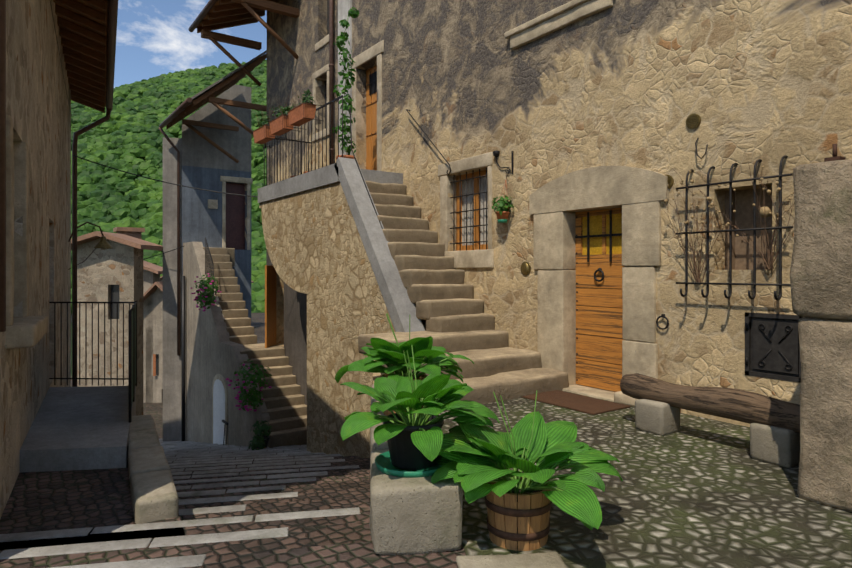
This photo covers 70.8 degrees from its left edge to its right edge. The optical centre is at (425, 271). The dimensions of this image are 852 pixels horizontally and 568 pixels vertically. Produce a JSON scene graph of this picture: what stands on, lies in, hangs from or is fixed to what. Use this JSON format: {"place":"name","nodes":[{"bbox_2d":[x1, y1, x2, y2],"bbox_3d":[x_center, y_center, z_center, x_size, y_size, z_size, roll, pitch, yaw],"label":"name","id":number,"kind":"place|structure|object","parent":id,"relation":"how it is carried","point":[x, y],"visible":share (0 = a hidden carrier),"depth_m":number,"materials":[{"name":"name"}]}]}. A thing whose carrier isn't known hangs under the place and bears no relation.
{"place":"outdoors","nodes":[
{"label":"outdoors","id":0,"kind":"place"},
{"bbox_2d":[5,115,47,348],"bbox_3d":[-3.088,-0.259,4.388,0.467,1.559,1.103,0,0,-28],"label":"window frame","id":1,"kind":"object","parent":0,"point":[26,330],"depth_m":4.48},
{"bbox_2d":[0,0,70,517],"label":"house wall","id":2,"kind":"structure","parent":0,"point":[38,108],"depth_m":5.94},
{"bbox_2d":[53,0,105,112],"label":"eaves rafters","id":3,"kind":"object","parent":2,"relation":"attached to","point":[85,67],"visible":0.58,"depth_m":9.20,"materials":[{"name":"brown wood"}]},
{"bbox_2d":[55,0,106,106],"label":"house eaves boards","id":4,"kind":"object","parent":3,"relation":"on","point":[105,35],"depth_m":8.40,"materials":[{"name":"brown wood"}]},
{"bbox_2d":[71,323,71,375],"bbox_3d":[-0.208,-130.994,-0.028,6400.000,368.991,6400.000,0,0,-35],"label":"ground","id":5,"kind":"structure","parent":0,"point":[71,349],"depth_m":234.37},
{"bbox_3d":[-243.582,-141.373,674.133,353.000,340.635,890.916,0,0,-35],"label":"tree trunks","id":6,"kind":"object","parent":5,"relation":"on","visible":0},
{"bbox_2d":[71,59,266,313],"bbox_3d":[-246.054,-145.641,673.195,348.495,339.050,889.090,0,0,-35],"label":"tree foliage","id":7,"kind":"object","parent":6,"relation":"attached to","point":[95,144],"visible":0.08,"depth_m":422.03,"materials":[{"name":"green plant"}]},
{"bbox_2d":[114,0,266,87],"label":"sky","id":8,"kind":"structure","parent":0,"point":[153,37],"materials":[{"name":"blue"}]},
{"bbox_2d":[205,238,227,444],"bbox_3d":[-4.933,1.632,14.066,0.088,4.970,2.421,0,0,-30],"label":"stair railing","id":9,"kind":"object","parent":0,"point":[209,266],"visible":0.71,"depth_m":14.79,"materials":[{"name":"black metal"}]},
{"bbox_2d":[183,242,269,446],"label":"stair side wall","id":10,"kind":"structure","parent":0,"point":[212,350],"depth_m":14.64,"materials":[{"name":"grey paint"}]},
{"bbox_2d":[212,374,227,444],"bbox_3d":[-4.683,3.206,13.686,0.080,1.720,1.140,0,0,-35],"label":"door frame","id":11,"kind":"object","parent":10,"relation":"attached to","point":[220,377],"visible":0.37,"depth_m":13.27,"materials":[{"name":"grey stone"}]},
{"bbox_2d":[213,379,224,444],"bbox_3d":[-4.716,3.266,13.663,0.020,1.600,0.900,0,0,-35],"label":"door","id":12,"kind":"structure","parent":11,"relation":"in","point":[218,410],"depth_m":13.67,"materials":[{"name":"white wood"}]},
{"bbox_2d":[0,313,465,567],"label":"lane setts","id":13,"kind":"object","parent":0,"point":[343,541],"depth_m":3.39,"materials":[{"name":"grey stone"}]},
{"bbox_2d":[0,0,117,386],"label":"gutter downpipe","id":14,"kind":"object","parent":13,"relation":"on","point":[112,10],"visible":0.9,"depth_m":7.77,"materials":[{"name":"brown metal"}]},
{"bbox_2d":[68,222,103,269],"bbox_3d":[-6.301,-0.478,11.135,0.620,0.901,0.053,0,0,-32],"label":"street lamp arm","id":15,"kind":"object","parent":14,"relation":"attached to","point":[73,233],"visible":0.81,"depth_m":11.11},
{"bbox_2d":[93,236,112,248],"bbox_3d":[-6.068,-0.549,11.264,0.332,0.230,0.340,0,0,-35],"label":"street lamp shade","id":16,"kind":"object","parent":15,"relation":"hanging from","point":[102,243],"visible":1,"depth_m":11.20,"materials":[{"name":"brown metal"}]},
{"bbox_2d":[50,0,257,273],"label":"cables","id":17,"kind":"object","parent":14,"relation":"attached to","point":[132,173],"visible":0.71,"depth_m":11.57,"materials":[{"name":"black rubber"}]},
{"bbox_2d":[20,386,135,472],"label":"platform concrete slab","id":18,"kind":"structure","parent":13,"relation":"on","point":[79,428],"depth_m":5.15,"materials":[{"name":"grey concrete"}]},
{"bbox_2d":[49,301,136,422],"bbox_3d":[-3.513,0.866,6.457,0.925,1.020,2.590,0,0,-35],"label":"platform railing","id":19,"kind":"object","parent":18,"relation":"on","point":[129,378],"visible":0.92,"depth_m":7.22,"materials":[{"name":"black metal"}]},
{"bbox_2d":[132,305,135,401],"bbox_3d":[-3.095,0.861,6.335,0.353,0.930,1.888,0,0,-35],"label":"gate post","id":20,"kind":"object","parent":18,"relation":"attached to","point":[132,350],"visible":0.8,"depth_m":6.08,"materials":[{"name":"black metal"}]},
{"bbox_2d":[0,459,183,550],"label":"path paving setts","id":21,"kind":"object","parent":13,"relation":"on","point":[55,500],"depth_m":4.01,"materials":[{"name":"grey stone"}]},
{"bbox_2d":[77,245,142,415],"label":"house walls","id":22,"kind":"structure","parent":13,"relation":"on","point":[100,272],"depth_m":15.78,"materials":[{"name":"beige stone"}]},
{"bbox_2d":[79,238,124,244],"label":"house gable","id":23,"kind":"structure","parent":22,"relation":"on","point":[96,241],"depth_m":15.78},
{"bbox_2d":[111,285,118,318],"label":"house windows","id":24,"kind":"structure","parent":22,"relation":"in","point":[114,293],"depth_m":15.90,"materials":[{"name":"black glass"}]},
{"bbox_2d":[71,231,162,250],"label":"house roof","id":25,"kind":"structure","parent":22,"relation":"on","point":[127,240],"depth_m":15.48,"materials":[{"name":"orange tile"}]},
{"bbox_2d":[113,227,144,239],"bbox_3d":[-9.069,-0.761,18.292,0.760,1.120,0.760,0,0,-35],"label":"house chimney","id":26,"kind":"object","parent":25,"relation":"on","point":[133,232],"visible":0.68,"depth_m":18.05,"materials":[{"name":"tile"}]},
{"bbox_2d":[143,271,159,402],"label":"house walls","id":27,"kind":"structure","parent":13,"relation":"on","point":[150,278],"depth_m":24.38,"materials":[{"name":"beige stone"}]},
{"bbox_2d":[143,260,162,273],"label":"house roof","id":28,"kind":"structure","parent":27,"relation":"on","point":[153,268],"depth_m":24.33,"materials":[{"name":"tile"}]},
{"bbox_2d":[128,415,178,523],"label":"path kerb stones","id":29,"kind":"object","parent":13,"relation":"on","point":[154,496],"visible":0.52,"depth_m":4.13,"materials":[{"name":"grey stone"}]},
{"bbox_2d":[146,306,162,402],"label":"house walls","id":30,"kind":"structure","parent":13,"relation":"on","point":[156,315],"depth_m":24.36,"materials":[{"name":"beige paint"}]},
{"bbox_2d":[146,288,162,305],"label":"gable wall","id":31,"kind":"structure","parent":30,"relation":"on","point":[157,298],"depth_m":24.36,"materials":[{"name":"beige paint"}]},
{"bbox_2d":[153,354,155,375],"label":"house shutters","id":32,"kind":"object","parent":30,"relation":"attached to","point":[154,364],"visible":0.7,"depth_m":24.26,"materials":[{"name":"wood"}]},
{"bbox_2d":[156,354,158,374],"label":"house windows","id":33,"kind":"structure","parent":30,"relation":"in","point":[157,364],"depth_m":24.50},
{"bbox_2d":[143,281,251,301],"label":"house roof","id":34,"kind":"structure","parent":30,"relation":"on","point":[152,288],"depth_m":24.03,"materials":[{"name":"red tile"}]},
{"bbox_2d":[163,137,181,441],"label":"wall","id":35,"kind":"structure","parent":13,"relation":"on","point":[171,395],"depth_m":16.52,"materials":[{"name":"grey paint"}]},
{"bbox_2d":[158,127,179,355],"bbox_3d":[-7.004,-0.797,16.335,0.587,6.226,0.091,0,0,-44],"label":"drainpipe","id":36,"kind":"object","parent":35,"relation":"attached to","point":[178,238],"visible":0.94,"depth_m":16.47,"materials":[{"name":"metal"}]},
{"bbox_2d":[182,165,250,317],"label":"house wall","id":37,"kind":"structure","parent":35,"relation":"attached to","point":[201,221],"depth_m":16.99,"materials":[{"name":"paint"}]},
{"bbox_2d":[208,176,252,249],"bbox_3d":[-5.707,-1.688,17.414,1.280,2.115,0.332,0,0,-35],"label":"door frame","id":38,"kind":"object","parent":37,"relation":"attached to","point":[212,204],"visible":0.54,"depth_m":17.27,"materials":[{"name":"grey stone"}]},
{"bbox_2d":[226,183,244,249],"bbox_3d":[-5.647,-1.609,17.625,0.620,1.950,0.050,0,0,-35],"label":"house door","id":39,"kind":"structure","parent":38,"relation":"in","point":[235,221],"depth_m":17.62,"materials":[{"name":"wood"}]},
{"bbox_2d":[182,85,250,171],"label":"house wall","id":40,"kind":"structure","parent":35,"relation":"attached to","point":[198,150],"depth_m":17.20,"materials":[{"name":"grey paint"}]},
{"bbox_2d":[166,53,266,162],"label":"roof beams","id":41,"kind":"structure","parent":35,"relation":"attached to","point":[211,95],"depth_m":14.83,"materials":[{"name":"brown wood"}]},
{"bbox_2d":[168,53,265,123],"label":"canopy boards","id":42,"kind":"object","parent":41,"relation":"on","point":[207,91],"visible":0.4,"depth_m":14.52,"materials":[{"name":"brown wood"}]},
{"bbox_2d":[159,97,191,127],"bbox_3d":[-6.272,-3.914,14.926,0.120,0.120,3.055,0,0,-35],"label":"canopy gutter","id":43,"kind":"object","parent":42,"relation":"attached to","point":[177,111],"visible":0.92,"depth_m":14.64,"materials":[{"name":"metal"}]},
{"bbox_2d":[191,50,266,100],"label":"canopy tiles","id":44,"kind":"object","parent":42,"relation":"on","point":[197,95],"visible":0.2,"depth_m":14.42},
{"bbox_2d":[0,439,360,567],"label":"stone steps","id":45,"kind":"structure","parent":13,"relation":"on","point":[199,451],"depth_m":4.17,"materials":[{"name":"stone"}]},
{"bbox_2d":[181,276,184,440],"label":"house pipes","id":46,"kind":"object","parent":13,"relation":"on","point":[182,358],"visible":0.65,"depth_m":16.18,"materials":[{"name":"black metal"}]},
{"bbox_2d":[203,247,306,447],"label":"stone steps","id":47,"kind":"structure","parent":13,"relation":"on","point":[284,401],"depth_m":13.00,"materials":[{"name":"beige stone"}]},
{"bbox_2d":[190,274,272,411],"bbox_3d":[-4.273,1.387,12.889,0.891,2.676,3.864,0,0,-35],"label":"flowering plant","id":48,"kind":"object","parent":47,"relation":"attached to","point":[254,398],"depth_m":11.67,"materials":[{"name":"green plant"}]},
{"bbox_2d":[257,435,269,448],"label":"black stair pots","id":49,"kind":"object","parent":13,"relation":"on","point":[266,442],"visible":0.25,"depth_m":11.17,"materials":[{"name":"black"}]},
{"bbox_2d":[248,420,272,450],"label":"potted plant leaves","id":50,"kind":"object","parent":49,"relation":"in","point":[260,442],"visible":1,"depth_m":11.05,"materials":[{"name":"green plant"}]},
{"bbox_2d":[373,373,380,383],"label":"stone step","id":51,"kind":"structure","parent":13,"relation":"on","point":[376,375],"depth_m":7.54,"materials":[{"name":"beige stone"}]},
{"bbox_2d":[380,372,426,415],"bbox_3d":[-0.150,0.826,4.022,0.320,0.250,0.320,0,0,-35],"label":"flower pot","id":52,"kind":"object","parent":51,"relation":"on","point":[421,377],"visible":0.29,"depth_m":3.96,"materials":[{"name":"brown wood"}]},
{"bbox_2d":[335,313,473,382],"bbox_3d":[-0.148,0.535,4.031,0.852,0.507,0.906,0,0,-35],"label":"hosta","id":53,"kind":"object","parent":52,"relation":"in","point":[381,349],"depth_m":3.87,"materials":[{"name":"green plant"}]},
{"bbox_2d":[369,384,462,554],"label":"terrace ledge blocks","id":54,"kind":"structure","parent":13,"relation":"on","point":[418,515],"depth_m":2.79,"materials":[{"name":"grey stone"}]},
{"bbox_2d":[375,451,450,477],"bbox_3d":[-0.066,0.989,3.096,0.400,0.035,0.400,0,0,-35],"label":"pot saucer","id":55,"kind":"object","parent":54,"relation":"on","point":[383,463],"visible":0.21,"depth_m":2.98,"materials":[{"name":"teal plastic"}]},
{"bbox_2d":[383,413,443,468],"bbox_3d":[-0.066,0.874,3.096,0.316,0.225,0.316,0,0,-35],"label":"plant pot","id":56,"kind":"object","parent":55,"relation":"on","point":[405,452],"visible":0.44,"depth_m":2.98,"materials":[{"name":"black plastic"}]},
{"bbox_2d":[340,345,499,461],"bbox_3d":[-0.094,0.625,3.086,0.813,0.464,0.802,0,0,-35],"label":"hosta","id":57,"kind":"object","parent":56,"relation":"in","point":[445,390],"depth_m":2.98,"materials":[{"name":"green plant"}]},
{"bbox_2d":[267,0,851,426],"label":"stone wall","id":58,"kind":"structure","parent":13,"relation":"on","point":[637,83],"depth_m":6.10,"materials":[{"name":"beige stone"}]},
{"bbox_2d":[197,0,278,32],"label":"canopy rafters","id":59,"kind":"object","parent":58,"relation":"attached to","point":[226,14],"visible":0.73,"depth_m":13.83,"materials":[{"name":"brown wood"}]},
{"bbox_2d":[198,0,218,26],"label":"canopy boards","id":60,"kind":"object","parent":59,"relation":"on","point":[210,11],"visible":0.06,"depth_m":13.36,"materials":[{"name":"brown wood"}]},
{"bbox_2d":[188,0,216,31],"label":"canopy gutter","id":61,"kind":"object","parent":60,"relation":"attached to","point":[202,14],"visible":1,"depth_m":13.27,"materials":[{"name":"metal"}]},
{"bbox_2d":[201,0,298,85],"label":"roof bracket","id":62,"kind":"object","parent":58,"relation":"attached to","point":[266,5],"visible":0.98,"depth_m":12.79,"materials":[{"name":"brown wood"}]},
{"bbox_2d":[265,265,275,347],"bbox_3d":[-3.561,0.791,13.741,0.040,1.850,0.650,0,0,5],"label":"timber door","id":63,"kind":"structure","parent":58,"relation":"attached to","point":[270,305],"depth_m":13.66,"materials":[{"name":"brown wood"}]},
{"bbox_2d":[329,0,333,164],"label":"drainpipe","id":64,"kind":"object","parent":58,"relation":"attached to","point":[331,48],"visible":0.79,"depth_m":11.34,"materials":[{"name":"brown metal"}]},
{"bbox_2d":[338,0,351,154],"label":"white facade pilaster","id":65,"kind":"object","parent":58,"relation":"attached to","point":[344,6],"visible":0.22,"depth_m":11.01,"materials":[{"name":"white paint"}]},
{"bbox_2d":[312,34,383,170],"bbox_3d":[-1.489,-3.757,11.015,0.659,4.759,2.887,0,0,-35],"label":"door stone surround","id":66,"kind":"object","parent":58,"relation":"attached to","point":[367,55],"visible":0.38,"depth_m":10.73,"materials":[{"name":"beige stone"}]},
{"bbox_2d":[366,65,376,169],"bbox_3d":[-0.850,-2.594,10.528,0.062,2.060,0.744,0,0,-35],"label":"timber door","id":67,"kind":"structure","parent":58,"relation":"attached to","point":[371,139],"depth_m":10.68,"materials":[{"name":"brown wood"}]},
{"bbox_2d":[367,71,376,133],"bbox_3d":[-0.883,-2.668,10.511,0.040,1.771,0.639,0,0,-35],"label":"door ironwork","id":68,"kind":"object","parent":67,"relation":"attached to","point":[372,84],"depth_m":10.63,"materials":[{"name":"metal"}]},
{"bbox_2d":[438,152,493,267],"bbox_3d":[0.605,-0.789,8.233,0.258,1.496,1.202,0,0,-35],"label":"window surround","id":69,"kind":"object","parent":58,"relation":"attached to","point":[474,259],"visible":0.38,"depth_m":8.19,"materials":[{"name":"beige stone"}]},
{"bbox_2d":[450,167,487,250],"bbox_3d":[0.590,-0.824,8.149,0.030,1.080,0.840,0,0,-35],"label":"grille window","id":70,"kind":"structure","parent":69,"relation":"attached to","point":[466,211],"depth_m":8.11,"materials":[{"name":"black metal"}]},
{"bbox_2d":[456,170,487,250],"bbox_3d":[0.704,-0.824,8.229,0.055,1.080,0.880,0,0,-35],"label":"timber window","id":71,"kind":"structure","parent":69,"relation":"in","point":[476,212],"depth_m":8.29,"materials":[{"name":"orange wood"}]},
{"bbox_2d":[462,176,487,245],"bbox_3d":[0.726,-0.829,8.244,0.024,0.930,0.740,0,0,-35],"label":"curtain window","id":72,"kind":"structure","parent":69,"relation":"hanging from","point":[482,212],"depth_m":8.38,"materials":[{"name":"white fabric"}]},
{"bbox_2d":[333,87,707,178],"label":"wall fixtures","id":73,"kind":"object","parent":58,"relation":"attached to","point":[496,153],"visible":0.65,"depth_m":7.40,"materials":[{"name":"black metal"}]},
{"bbox_2d":[504,0,612,49],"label":"window sill","id":74,"kind":"structure","parent":58,"relation":"attached to","point":[557,18],"depth_m":6.76,"materials":[{"name":"beige stone"}]},
{"bbox_2d":[529,166,668,406],"bbox_3d":[1.835,0.122,6.433,0.467,2.452,1.800,0,0,-35],"label":"door surround","id":75,"kind":"object","parent":58,"relation":"attached to","point":[637,195],"visible":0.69,"depth_m":6.29,"materials":[{"name":"beige stone"}]},
{"bbox_2d":[575,208,624,391],"bbox_3d":[1.939,0.304,6.500,0.054,1.946,0.770,0,0,-35],"label":"wooden door","id":76,"kind":"structure","parent":75,"relation":"attached to","point":[599,360],"depth_m":6.53,"materials":[{"name":"brown wood"}]},
{"bbox_2d":[583,213,621,254],"bbox_3d":[1.942,-0.399,6.501,0.008,0.430,0.610,0,0,-35],"label":"door glass","id":77,"kind":"object","parent":76,"relation":"attached to","point":[595,228],"visible":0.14,"depth_m":6.54,"materials":[{"name":"yellow glass"}]},
{"bbox_2d":[520,113,700,274],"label":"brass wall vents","id":78,"kind":"object","parent":58,"relation":"attached to","point":[693,120],"depth_m":5.49,"materials":[{"name":"gold metal"}]},
{"bbox_2d":[575,210,668,380],"bbox_3d":[2.035,0.294,6.229,0.144,1.897,1.304,0,0,-26],"label":"door ironwork","id":79,"kind":"object","parent":58,"relation":"attached to","point":[588,236],"depth_m":6.44,"materials":[{"name":"metal"}]},
{"bbox_2d":[664,163,793,281],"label":"dried twigs","id":80,"kind":"object","parent":58,"relation":"attached to","point":[767,267],"visible":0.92,"depth_m":5.07,"materials":[{"name":"brown plant"}]},
{"bbox_2d":[664,166,792,237],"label":"dried flowers","id":81,"kind":"object","parent":80,"relation":"attached to","point":[767,211],"visible":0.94,"depth_m":4.98,"materials":[{"name":"beige plant"}]},
{"bbox_2d":[676,155,792,299],"bbox_3d":[2.592,-0.350,5.076,0.221,1.158,0.990,0,0,-35],"label":"window grille","id":82,"kind":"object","parent":58,"relation":"attached to","point":[731,230],"depth_m":5.07,"materials":[{"name":"metal"}]},
{"bbox_2d":[725,187,771,269],"bbox_3d":[2.872,-0.369,5.224,0.090,0.710,0.490,0,0,-35],"label":"window","id":83,"kind":"structure","parent":58,"relation":"attached to","point":[742,253],"depth_m":5.30,"materials":[{"name":"brown wood"}]},
{"bbox_2d":[745,312,801,382],"bbox_3d":[2.865,0.611,4.907,0.085,0.530,0.460,0,0,-35],"label":"hatch","id":84,"kind":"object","parent":58,"relation":"attached to","point":[758,345],"visible":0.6,"depth_m":4.90,"materials":[{"name":"black metal"}]},
{"bbox_2d":[745,323,792,369],"bbox_3d":[2.807,0.611,4.913,0.035,0.359,0.365,0,0,-35],"label":"scroll ornament","id":85,"kind":"object","parent":84,"relation":"attached to","point":[765,355],"visible":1,"depth_m":4.92,"materials":[{"name":"black metal"}]},
{"bbox_2d":[266,248,306,404],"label":"wall","id":86,"kind":"structure","parent":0,"point":[295,324],"depth_m":12.91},
{"bbox_2d":[325,0,328,128],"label":"dark facade upper windows","id":87,"kind":"structure","parent":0,"point":[326,80],"depth_m":12.15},
{"bbox_2d":[259,182,395,457],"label":"stair side wall","id":88,"kind":"structure","parent":0,"point":[317,253],"depth_m":9.11,"materials":[{"name":"beige stone"}]},
{"bbox_2d":[258,167,402,202],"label":"balcony slab","id":89,"kind":"structure","parent":88,"relation":"on","point":[322,178],"depth_m":9.43,"materials":[{"name":"grey concrete"}]},
{"bbox_2d":[257,157,424,331],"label":"stair parapet","id":90,"kind":"structure","parent":88,"relation":"on","point":[401,307],"depth_m":8.09,"materials":[{"name":"grey concrete"}]},
{"bbox_2d":[264,95,450,228],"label":"stair handrails","id":91,"kind":"object","parent":90,"relation":"on","point":[324,105],"visible":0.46,"depth_m":9.69,"materials":[{"name":"metal"}]},
{"bbox_2d":[252,103,322,146],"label":"balcony planter brackets","id":92,"kind":"object","parent":91,"relation":"attached to","point":[288,126],"visible":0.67,"depth_m":10.00,"materials":[{"name":"black metal"}]},
{"bbox_2d":[253,102,355,177],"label":"planter boxes","id":93,"kind":"object","parent":91,"relation":"on","point":[263,134],"visible":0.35,"depth_m":10.08,"materials":[{"name":"orange ceramic"}]},
{"bbox_2d":[332,7,359,154],"bbox_3d":[-1.270,-2.953,9.432,0.394,2.321,0.398,0,0,-35],"label":"vine","id":94,"kind":"object","parent":93,"relation":"on","point":[354,13],"depth_m":9.42,"materials":[{"name":"green plant"}]},
{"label":"balcony planter soil","id":95,"kind":"structure","parent":93,"relation":"on","visible":0},
{"bbox_2d":[254,85,315,127],"bbox_3d":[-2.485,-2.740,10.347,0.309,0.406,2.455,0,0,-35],"label":"potted plants","id":96,"kind":"object","parent":95,"relation":"on","point":[286,109],"visible":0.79,"depth_m":10.14,"materials":[{"name":"green plant"}]},
{"bbox_2d":[495,211,508,219],"bbox_3d":[0.945,-0.674,7.409,0.173,0.120,0.173,0,0,-35],"label":"flower pot","id":97,"kind":"object","parent":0,"point":[504,214],"visible":0.9,"depth_m":7.35,"materials":[{"name":"orange ceramic"}]},
{"bbox_2d":[497,219,506,222],"bbox_3d":[0.945,-0.620,7.409,0.128,0.036,0.128,0,0,-35],"label":"saucer","id":98,"kind":"object","parent":97,"relation":"attached to","point":[502,220],"visible":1,"depth_m":7.36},
{"bbox_2d":[491,195,513,214],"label":"hanging pot plant leaves","id":99,"kind":"object","parent":97,"relation":"in","point":[502,205],"visible":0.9,"depth_m":7.34,"materials":[{"name":"green plant"}]},
{"bbox_2d":[439,391,851,567],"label":"cobblestone pavement","id":100,"kind":"structure","parent":0,"point":[697,492],"depth_m":3.29,"materials":[{"name":"grey stone"}]},
{"bbox_2d":[358,181,568,403],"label":"stone steps","id":101,"kind":"structure","parent":100,"relation":"on","point":[449,309],"depth_m":7.42,"materials":[{"name":"beige stone"}]},
{"bbox_2d":[456,552,566,567],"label":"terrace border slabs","id":102,"kind":"structure","parent":100,"relation":"on","point":[544,560],"depth_m":2.69,"materials":[{"name":"beige stone"}]},
{"bbox_2d":[486,472,551,550],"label":"hosta tub staves","id":103,"kind":"object","parent":100,"relation":"on","point":[524,525],"visible":0.52,"depth_m":2.82,"materials":[{"name":"brown wood"}]},
{"bbox_2d":[485,496,551,541],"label":"barrel hoops","id":104,"kind":"object","parent":103,"relation":"attached to","point":[518,513],"visible":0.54,"depth_m":2.81,"materials":[{"name":"brown metal"}]},
{"bbox_2d":[508,482,541,501],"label":"potting soil","id":105,"kind":"structure","parent":103,"relation":"in","point":[524,492],"depth_m":2.93,"materials":[{"name":"brown soil"}]},
{"bbox_2d":[431,390,622,529],"bbox_3d":[0.520,0.864,2.957,0.990,0.537,1.054,0,0,-35],"label":"hosta","id":106,"kind":"object","parent":105,"relation":"on","point":[466,449],"depth_m":2.83,"materials":[{"name":"green plant"}]},
{"bbox_2d":[522,390,629,414],"bbox_3d":[1.420,1.304,6.086,0.542,0.021,1.152,0,0,-35],"label":"doormat","id":107,"kind":"object","parent":100,"relation":"on","point":[582,403],"depth_m":5.92,"materials":[{"name":"brown fabric"}]},
{"bbox_2d":[635,399,799,467],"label":"bench support stones","id":108,"kind":"object","parent":100,"relation":"on","point":[778,446],"visible":0.77,"depth_m":4.16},
{"bbox_2d":[620,373,799,433],"bbox_3d":[2.172,0.983,4.563,0.249,0.240,1.560,0,0,-35],"label":"log seat","id":109,"kind":"object","parent":108,"relation":"on","point":[740,405],"visible":0.79,"depth_m":4.41,"materials":[{"name":"brown wood"}]},
{"bbox_2d":[790,159,851,511],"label":"stone pillar","id":110,"kind":"structure","parent":100,"relation":"on","point":[821,278],"depth_m":3.33,"materials":[{"name":"beige stone"}]},
{"bbox_2d":[824,144,845,161],"bbox_3d":[2.408,-0.674,3.439,0.100,0.140,0.228,0,0,-18],"label":"metal bracket","id":111,"kind":"object","parent":110,"relation":"on","point":[834,157],"visible":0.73,"depth_m":3.49,"materials":[{"name":"brown metal"}]}
]}

